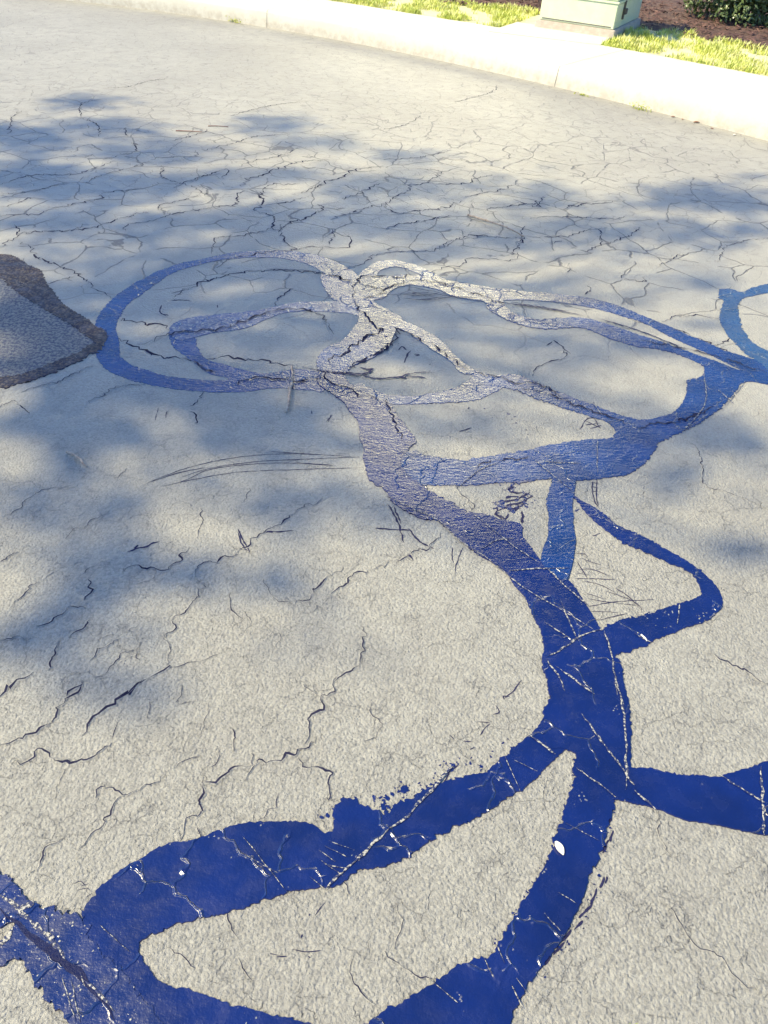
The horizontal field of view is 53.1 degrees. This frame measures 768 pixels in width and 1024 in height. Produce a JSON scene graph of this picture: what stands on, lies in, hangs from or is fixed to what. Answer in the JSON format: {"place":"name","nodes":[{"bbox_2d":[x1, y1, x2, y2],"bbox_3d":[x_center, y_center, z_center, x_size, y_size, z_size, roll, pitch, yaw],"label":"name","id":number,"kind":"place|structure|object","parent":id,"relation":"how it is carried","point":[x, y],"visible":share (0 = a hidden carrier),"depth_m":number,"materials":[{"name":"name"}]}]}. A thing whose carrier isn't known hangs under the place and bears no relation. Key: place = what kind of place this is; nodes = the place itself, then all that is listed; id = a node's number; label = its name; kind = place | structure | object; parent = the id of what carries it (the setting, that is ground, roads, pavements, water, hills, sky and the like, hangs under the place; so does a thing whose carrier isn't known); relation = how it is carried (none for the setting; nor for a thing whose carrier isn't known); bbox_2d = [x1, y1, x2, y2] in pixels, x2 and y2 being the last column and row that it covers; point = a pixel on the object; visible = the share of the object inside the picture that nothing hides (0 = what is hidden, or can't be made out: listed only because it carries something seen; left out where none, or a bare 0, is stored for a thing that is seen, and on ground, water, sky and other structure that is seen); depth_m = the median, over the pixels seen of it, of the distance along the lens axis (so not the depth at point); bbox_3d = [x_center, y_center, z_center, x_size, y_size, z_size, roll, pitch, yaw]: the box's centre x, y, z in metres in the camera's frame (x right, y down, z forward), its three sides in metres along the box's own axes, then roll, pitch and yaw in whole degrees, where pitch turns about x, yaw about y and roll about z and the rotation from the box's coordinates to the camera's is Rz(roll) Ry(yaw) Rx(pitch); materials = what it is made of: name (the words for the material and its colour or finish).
{"place":"outdoors","nodes":[
{"label":"outdoors","id":0,"kind":"place"},
{"bbox_2d":[0,0,767,1023],"bbox_3d":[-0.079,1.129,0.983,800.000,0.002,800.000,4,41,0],"label":"road","id":1,"kind":"structure","parent":0,"point":[196,670],"depth_m":2.29,"materials":[{"name":"grey asphalt"}]},
{"bbox_2d":[0,339,104,388],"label":"tar strip","id":2,"kind":"object","parent":1,"relation":"on","point":[7,381],"visible":1,"depth_m":2.78,"materials":[{"name":"asphalt"}]},
{"bbox_2d":[0,254,107,342],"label":"tar strip","id":3,"kind":"object","parent":1,"relation":"on","point":[23,278],"visible":1,"depth_m":3.22,"materials":[{"name":"grey asphalt"}]},
{"bbox_2d":[66,451,87,467],"bbox_3d":[-0.953,-0.167,2.390,0.109,0.013,0.014,31,48,27],"label":"twig","id":4,"kind":"object","parent":1,"relation":"on","point":[76,456],"visible":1,"depth_m":2.39,"materials":[{"name":"grey wood"}]},
{"bbox_2d":[0,873,163,1023],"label":"tar strip","id":5,"kind":"object","parent":1,"relation":"on","point":[78,977],"visible":1,"depth_m":1.33,"materials":[{"name":"blue asphalt"}]},
{"bbox_2d":[127,541,159,551],"bbox_3d":[-0.664,0.093,2.125,0.090,0.001,0.019,-15,45,-21],"label":"crack","id":6,"kind":"object","parent":1,"relation":"on","point":[135,547],"visible":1,"depth_m":2.12,"materials":[{"name":"black asphalt"}]},
{"bbox_2d":[93,250,357,392],"bbox_3d":[-0.635,-0.847,3.204,1.031,0.005,1.283,4,41,0],"label":"tar strip","id":7,"kind":"object","parent":1,"relation":"on","point":[110,359],"visible":1,"depth_m":2.87,"materials":[{"name":"blue asphalt"}]},
{"bbox_2d":[159,269,317,315],"bbox_3d":[-0.625,-0.978,3.357,0.789,0.001,0.224,-25,49,-29],"label":"tar smear","id":8,"kind":"object","parent":1,"relation":"on","point":[217,305],"visible":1,"depth_m":3.24},
{"bbox_2d":[238,529,249,551],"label":"tar smear","id":9,"kind":"object","parent":1,"relation":"on","point":[240,537],"visible":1,"depth_m":2.16},
{"bbox_2d":[148,451,347,484],"bbox_3d":[-0.409,-0.148,2.422,0.684,0.001,0.130,-6,42,-11],"label":"tar smear","id":10,"kind":"object","parent":1,"relation":"on","point":[247,464],"visible":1,"depth_m":2.42},
{"bbox_2d":[145,301,358,343],"bbox_3d":[-0.521,-0.781,3.136,0.924,0.005,0.309,-5,42,-11],"label":"tar strip","id":11,"kind":"object","parent":1,"relation":"on","point":[192,327],"visible":1,"depth_m":3.14,"materials":[{"name":"asphalt"}]},
{"bbox_2d":[285,382,293,412],"bbox_3d":[-0.335,-0.406,2.711,0.018,0.015,0.190,3,41,-1],"label":"twig","id":12,"kind":"object","parent":1,"relation":"on","point":[289,395],"visible":1,"depth_m":2.70,"materials":[{"name":"grey wood"}]},
{"bbox_2d":[290,365,293,381],"bbox_3d":[-0.338,-0.505,2.828,0.012,0.010,0.120,-1,41,-6],"label":"twig","id":13,"kind":"object","parent":1,"relation":"on","point":[291,366],"visible":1,"depth_m":2.83,"materials":[{"name":"grey wood"}]},
{"bbox_2d":[270,904,323,957],"bbox_3d":[-0.136,0.771,1.389,0.062,0.001,0.130,34,49,30],"label":"tar smear","id":14,"kind":"object","parent":1,"relation":"on","point":[301,937],"visible":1,"depth_m":1.37},
{"bbox_2d":[81,495,565,1023],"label":"tar strip","id":15,"kind":"object","parent":1,"relation":"on","point":[169,885],"visible":1,"depth_m":1.49,"materials":[{"name":"blue asphalt"}]},
{"bbox_2d":[306,270,355,304],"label":"tar strip","id":16,"kind":"object","parent":1,"relation":"on","point":[338,288],"visible":1,"depth_m":3.41,"materials":[{"name":"grey asphalt"}]},
{"bbox_2d":[304,367,434,378],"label":"tar smear","id":17,"kind":"object","parent":1,"relation":"on","point":[369,371],"visible":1,"depth_m":2.86},
{"bbox_2d":[341,322,399,371],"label":"tar strip","id":18,"kind":"object","parent":1,"relation":"on","point":[390,331],"visible":1,"depth_m":3.08,"materials":[{"name":"grey asphalt"}]},
{"bbox_2d":[316,274,447,374],"bbox_3d":[-0.078,-0.828,3.227,0.381,0.005,1.027,19,43,17],"label":"tar strip","id":19,"kind":"object","parent":1,"relation":"on","point":[364,338],"visible":1,"depth_m":3.17,"materials":[{"name":"grey asphalt"}]},
{"bbox_2d":[356,260,438,280],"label":"tar strip","id":20,"kind":"object","parent":1,"relation":"on","point":[374,268],"visible":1,"depth_m":3.60,"materials":[{"name":"grey asphalt"}]},
{"bbox_2d":[376,505,433,559],"bbox_3d":[0.041,0.057,2.223,0.101,0.001,0.237,-21,47,-26],"label":"tar smear","id":21,"kind":"object","parent":1,"relation":"on","point":[415,537],"visible":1,"depth_m":2.23},
{"bbox_2d":[398,343,429,364],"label":"tar smear","id":22,"kind":"object","parent":1,"relation":"on","point":[407,353],"visible":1,"depth_m":3.00},
{"bbox_2d":[67,0,767,140],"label":"kerb","id":23,"kind":"structure","parent":1,"relation":"on","point":[747,120],"depth_m":6.84,"materials":[{"name":"concrete"}]},
{"bbox_2d":[353,375,502,404],"bbox_3d":[0.198,-0.445,2.811,0.609,0.002,0.184,-7,42,-12],"label":"tar strip","id":24,"kind":"object","parent":1,"relation":"on","point":[473,388],"visible":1,"depth_m":2.79,"materials":[{"name":"asphalt"}]},
{"bbox_2d":[398,286,475,299],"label":"tar smear","id":25,"kind":"object","parent":1,"relation":"on","point":[429,294],"visible":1,"depth_m":3.39},
{"bbox_2d":[452,548,462,570],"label":"tar smear","id":26,"kind":"object","parent":1,"relation":"on","point":[458,557],"visible":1,"depth_m":2.15},
{"bbox_2d":[316,369,636,799],"bbox_3d":[0.228,0.019,2.278,0.371,0.006,1.849,-14,44,-20],"label":"tar strip","id":27,"kind":"object","parent":1,"relation":"on","point":[586,711],"visible":1,"depth_m":2.01,"materials":[{"name":"blue asphalt"}]},
{"bbox_2d":[444,681,520,780],"bbox_3d":[0.211,0.481,1.750,0.062,0.001,0.348,31,48,27],"label":"tar smear","id":28,"kind":"object","parent":1,"relation":"on","point":[485,727],"visible":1,"depth_m":1.75},
{"bbox_2d":[363,758,618,1023],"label":"tar strip","id":29,"kind":"object","parent":1,"relation":"on","point":[491,989],"visible":1,"depth_m":1.41,"materials":[{"name":"blue asphalt"}]},
{"bbox_2d":[555,841,563,854],"bbox_3d":[0.350,0.669,1.533,0.018,0.005,0.028,4,41,0],"label":"dead leaf","id":30,"kind":"object","parent":29,"relation":"on","point":[559,847],"visible":1,"depth_m":1.53,"materials":[{"name":"white plant"}]},
{"bbox_2d":[467,214,523,236],"bbox_3d":[0.589,-1.519,4.061,0.380,0.019,0.022,34,49,30],"label":"twig","id":31,"kind":"object","parent":1,"relation":"on","point":[473,216],"visible":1,"depth_m":4.06,"materials":[{"name":"grey wood"}]},
{"bbox_2d":[494,482,532,522],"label":"tar smear","id":32,"kind":"object","parent":1,"relation":"on","point":[514,508],"visible":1,"depth_m":2.35},
{"bbox_2d":[373,301,658,444],"bbox_3d":[0.344,-0.513,2.898,1.402,0.006,0.380,31,48,28],"label":"tar strip","id":33,"kind":"object","parent":1,"relation":"on","point":[622,426],"visible":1,"depth_m":2.85,"materials":[{"name":"asphalt"}]},
{"bbox_2d":[499,479,537,491],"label":"tar strip","id":34,"kind":"object","parent":1,"relation":"on","point":[521,481],"visible":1,"depth_m":2.42,"materials":[{"name":"blue asphalt"}]},
{"bbox_2d":[535,460,580,579],"bbox_3d":[0.539,0.009,2.315,0.160,0.006,0.554,6,41,2],"label":"tar strip","id":35,"kind":"object","parent":1,"relation":"on","point":[557,553],"visible":1,"depth_m":2.29,"materials":[{"name":"blue asphalt"}]},
{"bbox_2d":[382,277,767,373],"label":"tar strip","id":36,"kind":"object","parent":1,"relation":"on","point":[744,363],"visible":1,"depth_m":3.39,"materials":[{"name":"asphalt"}]},
{"bbox_2d":[545,818,613,964],"bbox_3d":[0.395,0.730,1.479,0.043,0.001,0.335,25,45,23],"label":"tar smear","id":37,"kind":"object","parent":1,"relation":"on","point":[584,912],"visible":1,"depth_m":1.46},
{"bbox_2d":[400,284,767,516],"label":"tar strip","id":38,"kind":"object","parent":1,"relation":"on","point":[712,389],"visible":1,"depth_m":2.61,"materials":[{"name":"blue asphalt"}]},
{"bbox_2d":[487,299,679,346],"bbox_3d":[0.857,-0.826,3.294,0.864,0.001,0.083,19,43,17],"label":"tar smear","id":39,"kind":"object","parent":38,"relation":"on","point":[578,314],"visible":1,"depth_m":3.34},
{"bbox_2d":[580,417,600,428],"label":"tar smear","id":40,"kind":"object","parent":1,"relation":"on","point":[591,423],"visible":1,"depth_m":2.69},
{"bbox_2d":[591,481,599,535],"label":"tar smear","id":41,"kind":"object","parent":1,"relation":"on","point":[592,482],"visible":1,"depth_m":2.41},
{"bbox_2d":[577,553,651,619],"bbox_3d":[0.580,0.212,2.088,0.183,0.001,0.251,-30,51,-33],"label":"tar smear","id":42,"kind":"object","parent":1,"relation":"on","point":[630,599],"visible":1,"depth_m":2.08},
{"bbox_2d":[629,102,651,111],"bbox_3d":[2.013,-3.240,6.120,0.270,0.065,0.049,27,46,24],"label":"weed","id":43,"kind":"object","parent":1,"relation":"on","point":[641,108],"visible":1,"depth_m":6.11,"materials":[{"name":"green plant"}]},
{"bbox_2d":[573,495,722,655],"bbox_3d":[0.737,0.162,2.155,0.376,0.006,0.679,4,41,0],"label":"tar strip","id":44,"kind":"object","parent":1,"relation":"on","point":[623,635],"visible":1,"depth_m":2.05,"materials":[{"name":"blue asphalt"}]},
{"bbox_2d":[614,749,767,835],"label":"tar strip","id":45,"kind":"object","parent":1,"relation":"on","point":[736,800],"visible":1,"depth_m":1.64,"materials":[{"name":"blue asphalt"}]},
{"bbox_2d":[718,284,767,369],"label":"tar strip","id":46,"kind":"object","parent":1,"relation":"on","point":[730,320],"visible":1,"depth_m":3.36,"materials":[{"name":"blue asphalt"}]},
{"bbox_2d":[227,0,767,109],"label":"pavement","id":47,"kind":"structure","parent":0,"point":[745,88],"depth_m":6.95,"materials":[{"name":"concrete"}]},
{"bbox_2d":[330,0,767,76],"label":"verge ground","id":48,"kind":"structure","parent":0,"point":[481,16],"depth_m":8.04,"materials":[{"name":"green plant"}]},
{"bbox_2d":[489,22,608,44],"bbox_3d":[1.661,-4.673,7.564,1.065,0.046,0.720,23,44,20],"label":"apron","id":49,"kind":"object","parent":48,"relation":"on","point":[523,29],"visible":0.61,"depth_m":7.53,"materials":[{"name":"concrete"}]},
{"bbox_2d":[534,0,641,38],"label":"utility box","id":50,"kind":"object","parent":48,"relation":"on","point":[607,18],"visible":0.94,"depth_m":7.61,"materials":[{"name":"green paint"}]},
{"bbox_2d":[444,0,767,49],"bbox_3d":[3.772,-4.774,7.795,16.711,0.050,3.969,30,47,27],"label":"mulch","id":51,"kind":"object","parent":48,"relation":"on","point":[656,12],"visible":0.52,"depth_m":8.53,"materials":[{"name":"brown wood"}]},
{"bbox_2d":[683,0,767,27],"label":"shrub","id":52,"kind":"object","parent":51,"relation":"on","point":[739,10],"visible":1,"depth_m":8.55,"materials":[{"name":"green plant"}]}
]}

